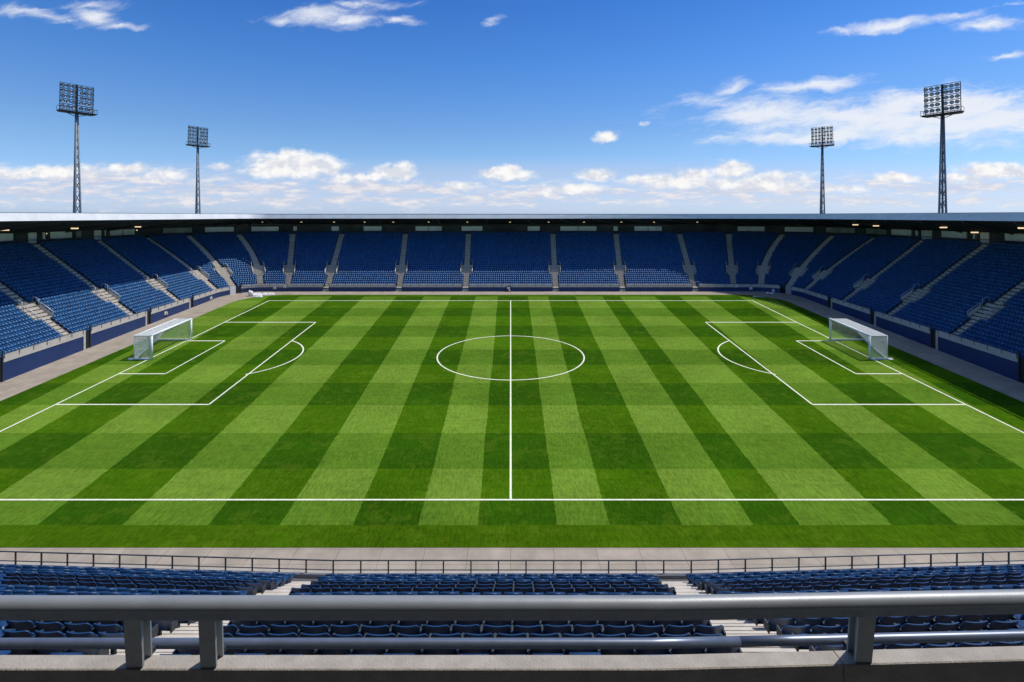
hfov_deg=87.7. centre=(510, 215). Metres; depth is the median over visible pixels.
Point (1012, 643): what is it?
stadium seat
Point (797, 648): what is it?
stadium seat
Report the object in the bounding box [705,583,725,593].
stadium seat
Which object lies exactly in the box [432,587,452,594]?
stadium seat
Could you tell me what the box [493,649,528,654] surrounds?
stadium seat
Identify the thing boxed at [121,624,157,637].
stadium seat
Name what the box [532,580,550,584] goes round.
stadium seat
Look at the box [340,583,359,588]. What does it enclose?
stadium seat
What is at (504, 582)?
stadium seat
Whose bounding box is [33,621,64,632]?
stadium seat
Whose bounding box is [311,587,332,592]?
stadium seat
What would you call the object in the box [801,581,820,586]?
stadium seat
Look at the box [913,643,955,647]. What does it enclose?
stadium seat
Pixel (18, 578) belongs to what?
stadium seat
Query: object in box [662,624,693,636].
stadium seat
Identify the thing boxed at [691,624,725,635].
stadium seat
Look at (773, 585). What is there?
stadium seat
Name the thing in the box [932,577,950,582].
stadium seat
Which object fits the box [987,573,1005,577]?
stadium seat
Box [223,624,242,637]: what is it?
stadium seat
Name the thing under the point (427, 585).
stadium seat
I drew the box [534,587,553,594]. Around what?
stadium seat
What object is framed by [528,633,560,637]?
stadium seat
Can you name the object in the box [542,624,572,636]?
stadium seat
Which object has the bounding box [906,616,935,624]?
stadium seat
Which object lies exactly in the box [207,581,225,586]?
stadium seat
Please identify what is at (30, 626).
stadium seat
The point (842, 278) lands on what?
stadium seats
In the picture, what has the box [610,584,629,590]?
stadium seat
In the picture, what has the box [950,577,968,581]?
stadium seat
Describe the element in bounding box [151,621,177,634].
stadium seat
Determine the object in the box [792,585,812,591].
stadium seat
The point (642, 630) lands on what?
stadium seat
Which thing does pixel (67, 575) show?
stadium seat
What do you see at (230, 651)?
stadium seat
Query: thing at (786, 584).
stadium seat
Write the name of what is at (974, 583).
stadium seat
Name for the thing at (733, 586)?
stadium seat
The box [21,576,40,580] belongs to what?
stadium seat
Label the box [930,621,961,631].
stadium seat
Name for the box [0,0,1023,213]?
sky
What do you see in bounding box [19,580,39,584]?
stadium seat
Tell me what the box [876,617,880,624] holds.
stadium seat
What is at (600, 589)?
stadium seat
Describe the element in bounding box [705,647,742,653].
stadium seat
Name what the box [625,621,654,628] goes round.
stadium seat
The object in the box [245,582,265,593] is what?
stadium seat
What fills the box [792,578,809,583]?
stadium seat
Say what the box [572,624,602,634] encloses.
stadium seat
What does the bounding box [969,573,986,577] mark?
stadium seat
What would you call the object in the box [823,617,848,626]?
stadium seat
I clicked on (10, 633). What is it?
stadium seat
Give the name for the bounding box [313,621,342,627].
stadium seat
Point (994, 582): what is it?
stadium seat
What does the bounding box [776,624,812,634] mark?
stadium seat
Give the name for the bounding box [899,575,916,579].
stadium seat
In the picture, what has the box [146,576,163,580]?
stadium seat
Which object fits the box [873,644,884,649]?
stadium seat
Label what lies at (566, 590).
stadium seat
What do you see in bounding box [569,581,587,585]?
stadium seat
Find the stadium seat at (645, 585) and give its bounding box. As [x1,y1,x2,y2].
[630,583,648,588]
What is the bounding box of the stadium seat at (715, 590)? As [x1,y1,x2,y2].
[711,587,732,593]
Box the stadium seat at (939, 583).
[930,581,948,585]
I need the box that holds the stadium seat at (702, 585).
[699,581,719,590]
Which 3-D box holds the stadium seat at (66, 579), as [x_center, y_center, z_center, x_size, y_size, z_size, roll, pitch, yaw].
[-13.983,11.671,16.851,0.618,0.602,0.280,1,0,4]
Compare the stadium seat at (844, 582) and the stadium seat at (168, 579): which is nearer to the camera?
the stadium seat at (844, 582)
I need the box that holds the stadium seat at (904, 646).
[884,643,920,648]
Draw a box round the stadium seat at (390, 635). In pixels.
[365,633,397,637]
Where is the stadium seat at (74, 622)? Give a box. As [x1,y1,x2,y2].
[62,621,88,623]
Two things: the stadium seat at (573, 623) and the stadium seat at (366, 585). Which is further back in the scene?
the stadium seat at (366, 585)
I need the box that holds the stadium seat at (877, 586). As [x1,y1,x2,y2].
[871,583,890,589]
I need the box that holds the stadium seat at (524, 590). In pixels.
[514,587,533,594]
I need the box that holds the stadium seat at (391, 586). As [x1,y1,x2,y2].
[378,584,397,590]
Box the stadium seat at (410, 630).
[390,624,421,636]
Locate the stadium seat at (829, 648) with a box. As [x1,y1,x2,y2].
[809,645,846,650]
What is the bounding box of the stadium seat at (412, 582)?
[403,581,421,585]
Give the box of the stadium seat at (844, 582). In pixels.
[839,580,857,585]
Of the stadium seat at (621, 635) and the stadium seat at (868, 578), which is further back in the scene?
the stadium seat at (868, 578)
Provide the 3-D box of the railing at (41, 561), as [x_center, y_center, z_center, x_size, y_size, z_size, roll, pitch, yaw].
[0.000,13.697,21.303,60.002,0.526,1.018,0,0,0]
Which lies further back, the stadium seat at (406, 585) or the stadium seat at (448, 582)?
the stadium seat at (448, 582)
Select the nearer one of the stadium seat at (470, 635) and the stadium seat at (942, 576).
the stadium seat at (470, 635)
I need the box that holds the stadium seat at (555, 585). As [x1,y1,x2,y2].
[552,583,570,587]
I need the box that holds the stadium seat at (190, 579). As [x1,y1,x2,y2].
[181,577,198,582]
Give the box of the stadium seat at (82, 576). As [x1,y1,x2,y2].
[75,574,92,579]
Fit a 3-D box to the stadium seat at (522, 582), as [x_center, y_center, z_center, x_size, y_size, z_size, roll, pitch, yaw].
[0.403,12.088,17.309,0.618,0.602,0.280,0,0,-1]
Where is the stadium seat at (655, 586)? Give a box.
[648,584,667,589]
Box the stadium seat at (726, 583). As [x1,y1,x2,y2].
[720,580,737,586]
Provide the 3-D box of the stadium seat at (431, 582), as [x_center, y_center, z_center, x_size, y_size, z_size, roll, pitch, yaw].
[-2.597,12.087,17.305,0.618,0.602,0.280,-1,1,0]
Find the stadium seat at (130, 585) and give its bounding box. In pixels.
[116,583,136,588]
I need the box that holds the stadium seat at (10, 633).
[0,629,41,637]
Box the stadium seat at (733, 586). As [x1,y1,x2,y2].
[726,584,744,589]
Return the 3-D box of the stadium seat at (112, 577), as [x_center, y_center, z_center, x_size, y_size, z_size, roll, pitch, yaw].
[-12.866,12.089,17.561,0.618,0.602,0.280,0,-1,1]
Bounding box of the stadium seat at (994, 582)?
[982,580,1006,584]
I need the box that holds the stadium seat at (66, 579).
[57,577,76,581]
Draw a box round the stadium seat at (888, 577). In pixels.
[882,576,899,580]
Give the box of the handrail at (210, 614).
[0,589,1023,667]
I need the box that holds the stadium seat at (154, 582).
[150,580,168,585]
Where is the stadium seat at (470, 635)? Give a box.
[463,633,495,637]
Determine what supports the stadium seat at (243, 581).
on the grandstand at (679, 582)
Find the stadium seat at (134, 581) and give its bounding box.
[132,579,150,585]
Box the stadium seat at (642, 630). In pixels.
[631,624,663,636]
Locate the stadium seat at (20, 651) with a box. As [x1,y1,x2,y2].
[0,649,31,654]
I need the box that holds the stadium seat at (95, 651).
[64,649,108,654]
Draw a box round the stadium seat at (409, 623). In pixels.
[398,621,426,626]
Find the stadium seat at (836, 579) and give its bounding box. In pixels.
[828,577,845,581]
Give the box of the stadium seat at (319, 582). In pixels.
[310,580,329,586]
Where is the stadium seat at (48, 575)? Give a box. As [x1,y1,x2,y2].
[40,573,57,577]
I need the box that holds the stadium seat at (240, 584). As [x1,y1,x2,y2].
[225,582,244,587]
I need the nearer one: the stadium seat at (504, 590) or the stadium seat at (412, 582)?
the stadium seat at (504, 590)
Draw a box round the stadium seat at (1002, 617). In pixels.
[988,614,1016,621]
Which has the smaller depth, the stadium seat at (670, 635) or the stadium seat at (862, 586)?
the stadium seat at (670, 635)
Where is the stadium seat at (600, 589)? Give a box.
[594,587,614,591]
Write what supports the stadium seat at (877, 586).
on the grandstand at (679, 582)
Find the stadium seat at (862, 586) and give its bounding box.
[848,583,872,588]
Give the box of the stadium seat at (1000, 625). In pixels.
[988,620,1020,629]
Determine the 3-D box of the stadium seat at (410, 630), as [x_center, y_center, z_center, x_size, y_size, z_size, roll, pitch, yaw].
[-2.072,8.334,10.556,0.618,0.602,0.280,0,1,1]
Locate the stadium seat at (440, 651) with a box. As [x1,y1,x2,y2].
[422,649,457,654]
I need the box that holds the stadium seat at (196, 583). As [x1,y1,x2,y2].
[188,581,206,586]
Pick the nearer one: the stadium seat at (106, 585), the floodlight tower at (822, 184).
the stadium seat at (106, 585)
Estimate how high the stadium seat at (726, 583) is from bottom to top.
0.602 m
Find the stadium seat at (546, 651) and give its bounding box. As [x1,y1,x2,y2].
[529,649,564,654]
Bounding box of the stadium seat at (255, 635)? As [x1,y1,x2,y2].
[234,633,266,637]
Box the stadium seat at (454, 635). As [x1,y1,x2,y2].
[431,633,463,637]
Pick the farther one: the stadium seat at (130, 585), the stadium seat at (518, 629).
the stadium seat at (130, 585)
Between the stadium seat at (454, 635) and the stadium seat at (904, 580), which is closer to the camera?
the stadium seat at (454, 635)
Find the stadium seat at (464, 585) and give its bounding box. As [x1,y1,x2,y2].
[456,584,475,587]
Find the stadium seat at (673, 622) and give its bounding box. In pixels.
[654,620,682,628]
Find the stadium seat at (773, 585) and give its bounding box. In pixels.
[764,582,783,589]
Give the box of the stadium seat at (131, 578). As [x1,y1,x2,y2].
[128,576,145,580]
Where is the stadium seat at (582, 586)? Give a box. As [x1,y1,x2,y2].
[571,584,590,587]
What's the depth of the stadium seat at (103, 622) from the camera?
11.31 m
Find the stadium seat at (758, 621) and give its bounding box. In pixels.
[752,619,768,625]
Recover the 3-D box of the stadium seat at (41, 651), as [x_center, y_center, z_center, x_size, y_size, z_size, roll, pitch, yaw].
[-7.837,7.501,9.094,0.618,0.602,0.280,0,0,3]
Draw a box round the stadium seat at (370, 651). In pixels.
[351,649,386,654]
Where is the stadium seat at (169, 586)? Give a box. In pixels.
[156,583,175,588]
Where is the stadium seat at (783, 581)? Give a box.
[774,578,791,583]
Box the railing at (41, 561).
[0,551,1023,573]
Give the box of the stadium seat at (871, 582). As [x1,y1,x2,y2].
[858,580,876,584]
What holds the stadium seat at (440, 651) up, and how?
on the grandstand at (679, 582)
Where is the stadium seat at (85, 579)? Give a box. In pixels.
[76,577,94,582]
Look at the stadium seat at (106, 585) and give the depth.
15.91 m
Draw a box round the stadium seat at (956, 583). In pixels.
[949,581,968,585]
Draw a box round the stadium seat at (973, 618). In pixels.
[961,615,990,622]
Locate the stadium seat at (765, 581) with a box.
[755,579,773,585]
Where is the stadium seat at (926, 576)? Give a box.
[913,575,934,579]
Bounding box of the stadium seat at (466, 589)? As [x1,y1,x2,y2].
[453,587,472,594]
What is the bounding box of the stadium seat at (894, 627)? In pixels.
[875,623,902,632]
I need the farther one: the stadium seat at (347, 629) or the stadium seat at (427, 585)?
the stadium seat at (427, 585)
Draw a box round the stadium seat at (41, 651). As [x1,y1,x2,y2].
[30,649,65,654]
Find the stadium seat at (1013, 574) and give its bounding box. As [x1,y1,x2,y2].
[1005,572,1021,576]
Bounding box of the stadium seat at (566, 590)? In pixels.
[554,587,574,594]
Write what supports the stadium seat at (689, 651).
on the grandstand at (679, 582)
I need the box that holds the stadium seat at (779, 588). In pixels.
[773,586,792,591]
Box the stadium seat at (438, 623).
[426,621,455,626]
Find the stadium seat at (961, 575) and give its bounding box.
[952,573,969,578]
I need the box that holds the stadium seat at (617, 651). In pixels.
[600,649,635,654]
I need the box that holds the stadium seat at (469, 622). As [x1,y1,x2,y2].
[456,621,483,626]
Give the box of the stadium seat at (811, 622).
[795,618,824,628]
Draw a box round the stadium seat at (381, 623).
[369,621,398,627]
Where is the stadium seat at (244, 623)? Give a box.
[227,621,257,627]
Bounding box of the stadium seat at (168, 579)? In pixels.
[164,577,181,581]
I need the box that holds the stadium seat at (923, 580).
[914,578,931,583]
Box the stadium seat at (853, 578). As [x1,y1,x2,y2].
[846,576,862,581]
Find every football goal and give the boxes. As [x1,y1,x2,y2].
[128,318,191,359]
[829,318,893,359]
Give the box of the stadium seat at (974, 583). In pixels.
[968,580,987,585]
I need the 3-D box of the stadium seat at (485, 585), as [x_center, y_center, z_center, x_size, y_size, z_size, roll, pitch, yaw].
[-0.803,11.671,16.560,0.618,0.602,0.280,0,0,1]
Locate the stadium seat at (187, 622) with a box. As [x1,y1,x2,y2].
[177,621,191,626]
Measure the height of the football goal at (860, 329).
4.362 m
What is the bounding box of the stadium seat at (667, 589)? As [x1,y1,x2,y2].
[656,587,675,594]
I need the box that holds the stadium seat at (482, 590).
[473,587,493,594]
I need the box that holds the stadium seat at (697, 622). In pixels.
[682,620,711,627]
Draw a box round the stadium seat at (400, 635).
[397,633,430,637]
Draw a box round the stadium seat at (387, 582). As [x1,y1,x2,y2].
[385,580,402,585]
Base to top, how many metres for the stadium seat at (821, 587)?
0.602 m
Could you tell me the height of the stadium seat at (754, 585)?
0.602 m
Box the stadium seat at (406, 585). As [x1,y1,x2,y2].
[398,583,417,589]
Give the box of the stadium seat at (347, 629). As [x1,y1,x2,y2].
[329,624,362,636]
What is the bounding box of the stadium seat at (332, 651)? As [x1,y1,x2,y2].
[316,649,351,654]
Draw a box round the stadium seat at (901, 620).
[879,616,908,625]
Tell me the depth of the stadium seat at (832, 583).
16.58 m
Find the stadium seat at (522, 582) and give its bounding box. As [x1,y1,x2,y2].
[514,581,532,583]
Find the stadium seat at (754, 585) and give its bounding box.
[745,583,763,589]
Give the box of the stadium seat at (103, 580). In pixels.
[94,578,113,582]
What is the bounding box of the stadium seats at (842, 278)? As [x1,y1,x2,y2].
[0,232,1023,654]
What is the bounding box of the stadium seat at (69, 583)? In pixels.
[58,581,78,585]
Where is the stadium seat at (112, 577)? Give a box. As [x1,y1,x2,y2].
[110,575,127,579]
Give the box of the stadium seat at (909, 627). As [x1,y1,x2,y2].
[895,623,932,631]
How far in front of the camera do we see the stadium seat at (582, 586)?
16.45 m
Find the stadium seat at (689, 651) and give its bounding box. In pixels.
[670,648,707,654]
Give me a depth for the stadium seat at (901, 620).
11.27 m
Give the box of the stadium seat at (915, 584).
[910,582,929,587]
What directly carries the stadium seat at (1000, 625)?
on the grandstand at (679, 582)
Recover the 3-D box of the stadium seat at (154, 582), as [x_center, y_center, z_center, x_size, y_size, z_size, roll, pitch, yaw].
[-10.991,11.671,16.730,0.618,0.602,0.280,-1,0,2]
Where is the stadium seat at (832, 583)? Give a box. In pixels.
[820,581,839,585]
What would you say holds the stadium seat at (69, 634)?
on the grandstand at (679, 582)
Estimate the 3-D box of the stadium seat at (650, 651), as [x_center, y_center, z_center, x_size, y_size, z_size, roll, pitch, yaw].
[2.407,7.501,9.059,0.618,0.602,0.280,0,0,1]
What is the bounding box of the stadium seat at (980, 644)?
[949,642,990,647]
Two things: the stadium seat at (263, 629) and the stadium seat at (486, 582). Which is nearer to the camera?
the stadium seat at (263, 629)
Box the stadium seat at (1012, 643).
[982,641,1023,646]
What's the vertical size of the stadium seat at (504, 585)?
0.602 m
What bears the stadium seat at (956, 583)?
on the grandstand at (679, 582)
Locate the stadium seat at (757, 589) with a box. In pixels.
[753,586,772,592]
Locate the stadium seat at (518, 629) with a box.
[511,624,542,633]
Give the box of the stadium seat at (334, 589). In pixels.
[331,587,352,591]
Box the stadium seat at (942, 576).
[935,574,951,578]
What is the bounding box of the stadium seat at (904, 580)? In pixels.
[895,579,913,583]
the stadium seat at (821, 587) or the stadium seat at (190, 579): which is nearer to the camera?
the stadium seat at (821, 587)
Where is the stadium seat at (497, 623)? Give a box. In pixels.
[484,621,511,625]
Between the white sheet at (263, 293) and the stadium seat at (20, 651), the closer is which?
the stadium seat at (20, 651)
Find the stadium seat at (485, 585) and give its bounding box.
[475,584,494,587]
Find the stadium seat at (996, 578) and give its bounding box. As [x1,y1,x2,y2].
[987,576,1004,580]
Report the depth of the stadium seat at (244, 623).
11.23 m
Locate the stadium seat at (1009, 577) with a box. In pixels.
[1005,575,1023,580]
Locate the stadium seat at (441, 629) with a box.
[420,624,452,637]
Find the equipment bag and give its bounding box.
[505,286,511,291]
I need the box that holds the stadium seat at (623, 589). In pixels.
[615,587,634,592]
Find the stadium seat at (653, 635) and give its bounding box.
[625,633,657,637]
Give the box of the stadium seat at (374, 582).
[366,581,384,584]
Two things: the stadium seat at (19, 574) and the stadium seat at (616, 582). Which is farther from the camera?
the stadium seat at (19, 574)
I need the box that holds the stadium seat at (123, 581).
[113,579,132,583]
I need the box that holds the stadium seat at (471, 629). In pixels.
[451,624,481,634]
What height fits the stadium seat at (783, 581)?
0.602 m
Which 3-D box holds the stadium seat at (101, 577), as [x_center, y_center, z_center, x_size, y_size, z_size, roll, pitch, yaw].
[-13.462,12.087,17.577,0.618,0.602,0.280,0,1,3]
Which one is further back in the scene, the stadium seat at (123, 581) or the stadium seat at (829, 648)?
the stadium seat at (123, 581)
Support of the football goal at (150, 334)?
on the pitch
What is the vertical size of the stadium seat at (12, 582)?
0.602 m
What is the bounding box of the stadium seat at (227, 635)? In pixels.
[223,633,234,637]
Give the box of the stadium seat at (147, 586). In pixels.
[135,583,155,588]
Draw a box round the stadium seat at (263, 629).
[238,625,269,637]
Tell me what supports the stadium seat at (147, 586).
on the grandstand at (679, 582)
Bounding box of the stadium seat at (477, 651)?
[458,649,493,654]
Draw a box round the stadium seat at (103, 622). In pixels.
[89,621,116,624]
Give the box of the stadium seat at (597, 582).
[588,580,605,585]
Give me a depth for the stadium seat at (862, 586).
15.86 m
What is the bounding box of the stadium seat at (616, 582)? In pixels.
[606,580,624,584]
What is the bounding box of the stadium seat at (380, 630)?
[359,625,391,637]
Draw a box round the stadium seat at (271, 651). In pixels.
[244,649,281,654]
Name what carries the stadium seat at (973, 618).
on the grandstand at (679, 582)
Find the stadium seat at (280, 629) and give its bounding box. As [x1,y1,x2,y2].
[268,624,299,633]
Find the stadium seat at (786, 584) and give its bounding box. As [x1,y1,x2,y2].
[783,582,801,587]
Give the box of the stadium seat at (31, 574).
[23,573,40,577]
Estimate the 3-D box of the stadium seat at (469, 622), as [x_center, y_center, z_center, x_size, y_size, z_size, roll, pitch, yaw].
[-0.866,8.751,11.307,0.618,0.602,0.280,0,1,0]
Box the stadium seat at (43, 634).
[33,629,72,637]
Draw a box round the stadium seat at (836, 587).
[832,584,851,589]
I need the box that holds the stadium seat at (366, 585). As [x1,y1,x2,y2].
[359,584,378,589]
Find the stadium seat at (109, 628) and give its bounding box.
[91,622,122,633]
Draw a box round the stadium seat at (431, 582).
[422,581,440,584]
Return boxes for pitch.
[0,295,1023,546]
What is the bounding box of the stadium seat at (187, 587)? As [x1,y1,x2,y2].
[175,584,194,589]
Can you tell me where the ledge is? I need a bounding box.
[0,646,1023,681]
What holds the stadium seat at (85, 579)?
on the grandstand at (679, 582)
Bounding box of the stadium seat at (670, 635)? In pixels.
[656,633,690,636]
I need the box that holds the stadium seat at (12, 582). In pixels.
[1,579,20,584]
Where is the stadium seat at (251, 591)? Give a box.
[234,586,256,594]
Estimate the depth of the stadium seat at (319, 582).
17.21 m
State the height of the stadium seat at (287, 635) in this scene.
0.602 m
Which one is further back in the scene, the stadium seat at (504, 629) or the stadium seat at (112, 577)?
the stadium seat at (112, 577)
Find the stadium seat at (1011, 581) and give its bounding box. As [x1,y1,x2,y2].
[1007,579,1023,584]
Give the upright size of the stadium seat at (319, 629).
0.602 m
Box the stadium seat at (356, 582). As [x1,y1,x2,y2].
[347,581,366,586]
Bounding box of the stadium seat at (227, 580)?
[218,578,234,584]
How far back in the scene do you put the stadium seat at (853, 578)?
17.39 m
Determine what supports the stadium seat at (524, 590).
on the grandstand at (679, 582)
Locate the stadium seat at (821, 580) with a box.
[810,578,827,582]
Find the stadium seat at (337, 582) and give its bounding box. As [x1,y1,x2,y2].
[329,580,346,585]
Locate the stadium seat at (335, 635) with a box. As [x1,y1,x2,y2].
[332,633,366,637]
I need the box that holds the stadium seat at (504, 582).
[495,580,513,583]
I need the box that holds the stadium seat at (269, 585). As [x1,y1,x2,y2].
[254,579,273,589]
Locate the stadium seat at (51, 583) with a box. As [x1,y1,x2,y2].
[39,580,58,585]
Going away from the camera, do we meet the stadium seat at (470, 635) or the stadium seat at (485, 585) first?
the stadium seat at (470, 635)
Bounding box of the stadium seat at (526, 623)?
[512,621,540,625]
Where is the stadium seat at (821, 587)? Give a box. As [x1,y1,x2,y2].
[809,584,832,590]
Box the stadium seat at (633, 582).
[624,580,642,584]
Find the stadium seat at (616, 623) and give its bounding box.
[597,621,626,626]
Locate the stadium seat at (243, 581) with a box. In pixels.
[235,579,252,584]
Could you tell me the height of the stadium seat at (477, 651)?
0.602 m
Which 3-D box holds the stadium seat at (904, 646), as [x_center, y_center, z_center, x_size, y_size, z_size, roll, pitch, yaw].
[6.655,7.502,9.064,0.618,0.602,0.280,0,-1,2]
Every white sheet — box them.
[253,293,273,295]
[253,294,262,297]
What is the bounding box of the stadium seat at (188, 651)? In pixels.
[172,649,199,654]
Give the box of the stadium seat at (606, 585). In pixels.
[591,583,610,587]
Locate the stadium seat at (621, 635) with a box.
[591,633,625,637]
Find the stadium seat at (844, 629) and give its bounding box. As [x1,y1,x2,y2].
[837,624,847,632]
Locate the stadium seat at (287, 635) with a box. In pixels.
[266,632,302,637]
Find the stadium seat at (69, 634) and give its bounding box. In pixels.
[65,631,103,637]
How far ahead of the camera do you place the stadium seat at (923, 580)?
16.71 m
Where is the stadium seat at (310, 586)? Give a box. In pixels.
[301,584,320,590]
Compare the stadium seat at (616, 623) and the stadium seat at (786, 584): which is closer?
the stadium seat at (616, 623)
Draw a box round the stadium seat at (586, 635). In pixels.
[560,633,591,637]
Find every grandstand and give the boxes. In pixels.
[0,212,248,381]
[0,562,1023,654]
[187,214,814,294]
[759,212,1023,382]
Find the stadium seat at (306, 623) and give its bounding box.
[285,621,313,629]
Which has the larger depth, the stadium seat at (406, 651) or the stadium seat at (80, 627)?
the stadium seat at (80, 627)
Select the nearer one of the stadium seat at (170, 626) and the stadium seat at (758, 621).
the stadium seat at (170, 626)
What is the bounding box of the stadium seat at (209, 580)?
[199,578,217,583]
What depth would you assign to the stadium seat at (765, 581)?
17.26 m
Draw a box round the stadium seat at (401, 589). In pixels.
[392,587,412,591]
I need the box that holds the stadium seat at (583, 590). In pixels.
[574,587,594,593]
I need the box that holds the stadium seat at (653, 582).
[643,581,661,585]
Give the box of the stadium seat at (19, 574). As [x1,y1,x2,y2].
[5,572,22,576]
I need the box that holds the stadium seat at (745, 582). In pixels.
[738,580,755,585]
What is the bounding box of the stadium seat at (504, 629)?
[481,624,511,634]
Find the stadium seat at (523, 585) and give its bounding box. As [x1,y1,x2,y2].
[514,583,532,587]
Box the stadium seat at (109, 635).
[97,631,124,653]
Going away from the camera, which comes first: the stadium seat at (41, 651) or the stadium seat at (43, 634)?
the stadium seat at (41, 651)
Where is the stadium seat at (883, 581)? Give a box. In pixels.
[877,579,894,584]
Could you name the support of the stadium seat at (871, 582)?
on the grandstand at (679, 582)
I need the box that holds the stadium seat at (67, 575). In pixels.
[57,574,75,578]
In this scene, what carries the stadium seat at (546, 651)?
on the grandstand at (679, 582)
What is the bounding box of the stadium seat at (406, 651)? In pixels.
[386,649,422,654]
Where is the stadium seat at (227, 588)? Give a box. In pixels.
[214,585,233,590]
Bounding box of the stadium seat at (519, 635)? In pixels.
[496,633,527,637]
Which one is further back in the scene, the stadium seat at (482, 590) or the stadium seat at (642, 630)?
the stadium seat at (482, 590)
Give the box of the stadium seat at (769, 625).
[763,618,795,633]
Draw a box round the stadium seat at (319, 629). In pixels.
[298,624,332,636]
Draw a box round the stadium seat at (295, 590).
[290,587,310,592]
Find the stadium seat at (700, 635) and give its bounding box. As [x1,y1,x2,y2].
[689,633,722,648]
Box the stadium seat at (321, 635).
[300,633,333,637]
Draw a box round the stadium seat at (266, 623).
[255,621,285,629]
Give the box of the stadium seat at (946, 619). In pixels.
[934,615,963,623]
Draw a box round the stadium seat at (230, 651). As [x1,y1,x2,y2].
[224,649,245,654]
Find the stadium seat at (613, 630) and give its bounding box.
[601,624,634,637]
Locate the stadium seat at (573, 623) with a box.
[569,621,596,628]
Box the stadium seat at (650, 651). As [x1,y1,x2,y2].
[635,649,671,654]
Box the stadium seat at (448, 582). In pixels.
[440,581,458,583]
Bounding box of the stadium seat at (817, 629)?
[811,625,843,633]
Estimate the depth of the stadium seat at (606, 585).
16.47 m
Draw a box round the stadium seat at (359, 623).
[341,621,370,627]
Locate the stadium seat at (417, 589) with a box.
[412,587,432,591]
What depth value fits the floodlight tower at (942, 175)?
120.88 m
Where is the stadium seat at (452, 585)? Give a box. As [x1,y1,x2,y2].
[437,583,455,587]
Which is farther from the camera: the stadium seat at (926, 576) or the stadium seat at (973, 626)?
the stadium seat at (926, 576)
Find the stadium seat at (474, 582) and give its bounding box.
[459,580,476,584]
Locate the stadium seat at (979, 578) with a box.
[968,576,987,580]
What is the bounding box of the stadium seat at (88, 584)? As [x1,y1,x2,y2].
[78,581,97,586]
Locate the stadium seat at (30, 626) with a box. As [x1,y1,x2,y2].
[4,621,40,632]
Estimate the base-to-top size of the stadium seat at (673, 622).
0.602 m
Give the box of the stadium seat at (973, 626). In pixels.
[954,620,989,630]
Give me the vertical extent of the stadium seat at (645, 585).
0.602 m
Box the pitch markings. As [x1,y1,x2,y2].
[0,300,1023,499]
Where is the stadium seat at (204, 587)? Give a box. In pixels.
[194,585,214,590]
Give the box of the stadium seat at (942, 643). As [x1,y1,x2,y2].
[929,630,958,644]
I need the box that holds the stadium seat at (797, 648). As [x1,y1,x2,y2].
[791,633,826,651]
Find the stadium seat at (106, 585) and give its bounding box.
[96,582,115,587]
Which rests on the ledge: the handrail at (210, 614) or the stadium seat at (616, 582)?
the handrail at (210, 614)
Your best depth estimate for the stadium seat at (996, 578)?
16.81 m
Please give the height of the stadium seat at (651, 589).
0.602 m
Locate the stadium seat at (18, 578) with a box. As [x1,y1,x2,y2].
[3,576,26,581]
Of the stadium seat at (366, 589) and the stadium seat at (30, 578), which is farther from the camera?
the stadium seat at (30, 578)
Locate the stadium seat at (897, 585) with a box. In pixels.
[887,582,910,587]
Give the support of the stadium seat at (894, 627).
on the grandstand at (679, 582)
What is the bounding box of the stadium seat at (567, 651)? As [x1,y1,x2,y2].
[565,649,599,654]
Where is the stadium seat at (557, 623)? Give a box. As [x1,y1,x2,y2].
[541,621,568,625]
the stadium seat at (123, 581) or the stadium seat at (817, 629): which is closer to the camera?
the stadium seat at (817, 629)
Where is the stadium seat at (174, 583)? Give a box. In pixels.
[169,580,187,585]
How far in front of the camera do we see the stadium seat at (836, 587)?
15.82 m
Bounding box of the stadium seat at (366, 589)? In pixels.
[351,587,372,592]
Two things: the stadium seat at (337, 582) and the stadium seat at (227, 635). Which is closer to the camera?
the stadium seat at (227, 635)
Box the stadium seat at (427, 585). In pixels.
[417,584,436,587]
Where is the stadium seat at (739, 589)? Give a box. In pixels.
[733,587,753,591]
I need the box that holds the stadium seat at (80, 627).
[62,622,97,633]
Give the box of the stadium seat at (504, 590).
[494,587,513,594]
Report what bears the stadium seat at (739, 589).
on the grandstand at (679, 582)
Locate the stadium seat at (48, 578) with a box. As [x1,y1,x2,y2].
[40,576,58,580]
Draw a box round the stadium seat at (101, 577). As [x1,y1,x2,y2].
[93,575,110,578]
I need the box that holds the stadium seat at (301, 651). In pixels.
[280,649,316,654]
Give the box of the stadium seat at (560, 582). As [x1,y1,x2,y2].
[550,581,568,583]
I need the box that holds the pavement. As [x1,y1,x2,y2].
[0,288,1023,570]
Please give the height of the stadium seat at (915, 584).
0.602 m
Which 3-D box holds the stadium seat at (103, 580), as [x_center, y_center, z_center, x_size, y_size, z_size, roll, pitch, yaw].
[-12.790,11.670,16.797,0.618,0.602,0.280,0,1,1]
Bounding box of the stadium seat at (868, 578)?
[863,576,881,580]
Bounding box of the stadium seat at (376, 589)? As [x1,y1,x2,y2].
[371,587,392,591]
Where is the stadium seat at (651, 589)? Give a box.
[634,587,655,591]
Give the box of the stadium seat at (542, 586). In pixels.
[533,584,552,588]
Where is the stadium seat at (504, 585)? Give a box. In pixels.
[495,583,513,587]
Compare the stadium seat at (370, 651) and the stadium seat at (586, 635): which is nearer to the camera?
the stadium seat at (370, 651)
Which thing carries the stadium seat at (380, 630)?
on the grandstand at (679, 582)
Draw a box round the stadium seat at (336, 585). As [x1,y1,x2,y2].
[321,583,339,590]
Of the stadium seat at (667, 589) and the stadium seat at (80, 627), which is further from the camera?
the stadium seat at (667, 589)
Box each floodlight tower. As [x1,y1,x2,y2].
[56,82,97,212]
[185,125,210,213]
[809,126,834,213]
[920,81,963,212]
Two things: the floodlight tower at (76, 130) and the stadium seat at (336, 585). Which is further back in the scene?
the floodlight tower at (76, 130)
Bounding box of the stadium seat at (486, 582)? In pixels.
[477,580,494,584]

